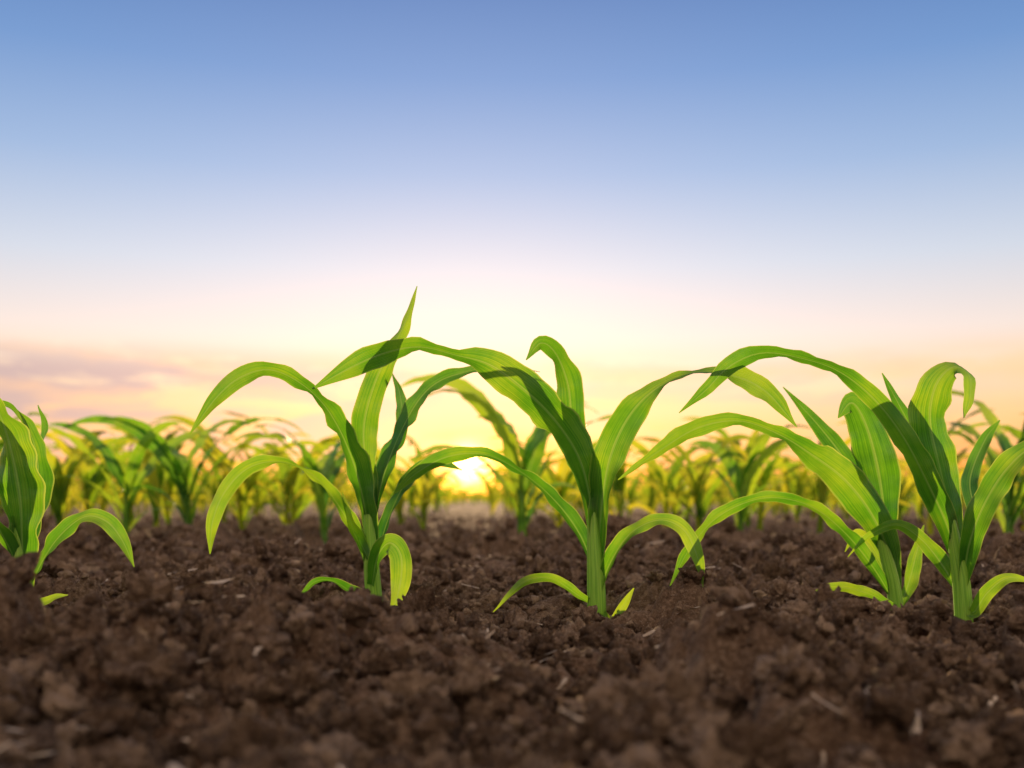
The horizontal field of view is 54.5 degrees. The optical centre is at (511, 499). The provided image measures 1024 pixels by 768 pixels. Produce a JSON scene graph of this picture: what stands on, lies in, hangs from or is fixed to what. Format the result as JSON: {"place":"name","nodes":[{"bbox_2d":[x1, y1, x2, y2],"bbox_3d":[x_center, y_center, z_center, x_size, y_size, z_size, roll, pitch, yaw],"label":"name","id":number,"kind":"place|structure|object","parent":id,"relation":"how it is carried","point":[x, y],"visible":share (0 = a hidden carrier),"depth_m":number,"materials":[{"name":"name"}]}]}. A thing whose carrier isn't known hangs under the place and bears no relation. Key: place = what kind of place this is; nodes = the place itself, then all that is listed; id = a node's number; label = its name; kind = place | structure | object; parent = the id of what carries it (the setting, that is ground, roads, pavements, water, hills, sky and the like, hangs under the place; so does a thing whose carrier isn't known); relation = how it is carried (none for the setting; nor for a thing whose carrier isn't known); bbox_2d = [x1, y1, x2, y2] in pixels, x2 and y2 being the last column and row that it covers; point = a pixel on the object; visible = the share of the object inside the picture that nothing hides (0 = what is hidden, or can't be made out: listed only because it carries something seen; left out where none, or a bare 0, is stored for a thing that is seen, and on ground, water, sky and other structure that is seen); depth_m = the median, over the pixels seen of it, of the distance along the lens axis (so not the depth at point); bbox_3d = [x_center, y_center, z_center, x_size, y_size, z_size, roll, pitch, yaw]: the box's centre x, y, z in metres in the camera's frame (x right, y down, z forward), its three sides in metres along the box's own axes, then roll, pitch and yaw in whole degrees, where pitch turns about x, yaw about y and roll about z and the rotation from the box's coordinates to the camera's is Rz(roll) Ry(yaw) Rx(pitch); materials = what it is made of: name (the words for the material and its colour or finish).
{"place":"outdoors","nodes":[
{"label":"outdoors","id":0,"kind":"place"},
{"bbox_2d":[0,500,1023,767],"bbox_3d":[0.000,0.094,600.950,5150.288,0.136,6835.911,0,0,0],"label":"soil ground","id":1,"kind":"structure","parent":0,"point":[656,604],"depth_m":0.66,"materials":[{"name":"brown soil"}]},
{"bbox_2d":[0,412,47,505],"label":"corn plant","id":2,"kind":"object","parent":1,"relation":"on","point":[17,418],"visible":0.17,"depth_m":2.35,"materials":[{"name":"green plant"}]},
{"bbox_2d":[0,398,134,604],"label":"corn plant","id":3,"kind":"object","parent":1,"relation":"on","point":[27,478],"visible":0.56,"depth_m":0.96,"materials":[{"name":"green plant"}]},
{"bbox_2d":[0,431,135,525],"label":"corn plant","id":4,"kind":"object","parent":1,"relation":"on","point":[62,483],"visible":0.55,"depth_m":2.62,"materials":[{"name":"green plant"}]},
{"bbox_2d":[37,427,169,523],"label":"corn plant","id":5,"kind":"object","parent":1,"relation":"on","point":[95,475],"visible":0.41,"depth_m":2.89,"materials":[{"name":"green plant"}]},
{"bbox_2d":[35,421,234,534],"bbox_3d":[-0.931,-0.023,2.396,0.514,0.328,0.166,0,0,-15],"label":"corn plant","id":6,"kind":"object","parent":1,"relation":"on","point":[129,478],"visible":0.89,"depth_m":2.39,"materials":[{"name":"green plant"}]},
{"bbox_2d":[108,426,192,526],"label":"corn plant","id":7,"kind":"object","parent":1,"relation":"on","point":[156,477],"visible":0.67,"depth_m":2.98,"materials":[{"name":"green plant"}]},
{"bbox_2d":[64,415,303,524],"bbox_3d":[-0.787,-0.031,2.412,0.564,0.345,0.144,0,0,7],"label":"corn plant","id":8,"kind":"object","parent":1,"relation":"on","point":[180,473],"visible":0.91,"depth_m":2.41,"materials":[{"name":"green plant"}]},
{"bbox_2d":[165,430,328,529],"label":"corn plant","id":9,"kind":"object","parent":1,"relation":"on","point":[243,490],"visible":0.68,"depth_m":2.89,"materials":[{"name":"green plant"}]},
{"bbox_2d":[254,442,341,525],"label":"corn plant","id":10,"kind":"object","parent":1,"relation":"on","point":[286,474],"visible":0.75,"depth_m":2.90,"materials":[{"name":"green plant"}]},
{"bbox_2d":[233,424,375,543],"bbox_3d":[-0.449,-0.031,2.396,0.135,0.351,0.477,0,0,31],"label":"corn plant","id":11,"kind":"object","parent":1,"relation":"on","point":[328,466],"visible":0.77,"depth_m":2.41,"materials":[{"name":"green plant"}]},
{"bbox_2d":[190,286,538,605],"bbox_3d":[-0.137,-0.030,1.008,0.357,0.370,0.130,0,0,-43],"label":"corn plant","id":12,"kind":"object","parent":1,"relation":"on","point":[368,476],"visible":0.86,"depth_m":0.99,"materials":[{"name":"green plant"}]},
{"bbox_2d":[320,442,463,523],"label":"corn plant","id":13,"kind":"object","parent":1,"relation":"on","point":[390,483],"visible":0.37,"depth_m":2.90,"materials":[{"name":"green plant"}]},
{"bbox_2d":[0,524,1021,767],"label":"straw debris","id":14,"kind":"object","parent":1,"relation":"on","point":[915,726],"visible":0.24,"depth_m":0.58,"materials":[{"name":"brown plant"}]},
{"bbox_2d":[401,373,644,535],"bbox_3d":[0.015,-0.067,2.291,0.557,0.438,0.213,0,0,-24],"label":"corn plant","id":15,"kind":"object","parent":1,"relation":"on","point":[532,452],"visible":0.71,"depth_m":2.29,"materials":[{"name":"green plant"}]},
{"bbox_2d":[312,335,796,617],"bbox_3d":[0.043,-0.004,1.003,0.466,0.325,0.115,0,0,0],"label":"corn plant","id":16,"kind":"object","parent":1,"relation":"on","point":[541,403],"visible":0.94,"depth_m":0.98,"materials":[{"name":"green plant"}]},
{"bbox_2d":[480,437,639,527],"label":"corn plant","id":17,"kind":"object","parent":1,"relation":"on","point":[564,473],"visible":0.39,"depth_m":2.90,"materials":[{"name":"green plant"}]},
{"bbox_2d":[609,447,631,516],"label":"corn plant","id":18,"kind":"object","parent":1,"relation":"on","point":[619,487],"visible":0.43,"depth_m":2.98,"materials":[{"name":"green plant"}]},
{"bbox_2d":[620,440,717,528],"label":"corn plant","id":19,"kind":"object","parent":1,"relation":"on","point":[663,479],"visible":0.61,"depth_m":2.90,"materials":[{"name":"green plant"}]},
{"bbox_2d":[631,434,754,529],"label":"corn plant","id":20,"kind":"object","parent":1,"relation":"on","point":[695,479],"visible":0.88,"depth_m":2.59,"materials":[{"name":"green plant"}]},
{"bbox_2d":[674,425,810,530],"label":"corn plant","id":21,"kind":"object","parent":1,"relation":"on","point":[745,480],"visible":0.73,"depth_m":2.48,"materials":[{"name":"green plant"}]},
{"bbox_2d":[703,434,812,531],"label":"corn plant","id":22,"kind":"object","parent":1,"relation":"on","point":[771,466],"visible":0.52,"depth_m":2.89,"materials":[{"name":"green plant"}]},
{"bbox_2d":[618,387,924,609],"bbox_3d":[0.276,0.020,1.006,0.334,0.288,0.116,0,0,-31],"label":"corn plant","id":23,"kind":"object","parent":1,"relation":"on","point":[861,479],"visible":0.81,"depth_m":1.02,"materials":[{"name":"green plant"}]},
{"bbox_2d":[815,437,850,534],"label":"corn plant","id":24,"kind":"object","parent":1,"relation":"on","point":[822,489],"visible":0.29,"depth_m":2.70,"materials":[{"name":"green plant"}]},
{"bbox_2d":[679,345,1023,622],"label":"corn plant","id":25,"kind":"object","parent":1,"relation":"on","point":[917,432],"visible":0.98,"depth_m":0.97,"materials":[{"name":"green plant"}]},
{"bbox_2d":[838,409,1008,534],"bbox_3d":[1.179,-0.053,2.764,0.543,0.388,0.119,0,0,24],"label":"corn plant","id":26,"kind":"object","parent":1,"relation":"on","point":[929,526],"visible":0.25,"depth_m":2.79,"materials":[{"name":"green plant"}]},
{"bbox_2d":[946,390,1023,533],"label":"corn plant","id":27,"kind":"object","parent":1,"relation":"on","point":[1009,502],"visible":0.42,"depth_m":2.22,"materials":[{"name":"green plant"}]},
{"bbox_2d":[952,413,1023,480],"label":"corn plant","id":28,"kind":"object","parent":1,"relation":"on","point":[1015,433],"visible":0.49,"depth_m":2.51,"materials":[{"name":"green plant"}]},
{"bbox_2d":[0,412,1023,529],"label":"corn field","id":29,"kind":"structure","parent":0,"point":[427,486],"depth_m":4.19,"materials":[{"name":"green plant"}]},
{"bbox_2d":[0,0,1023,499],"label":"sky","id":30,"kind":"structure","parent":0,"point":[193,193],"materials":[{"name":"blue"}]}
]}

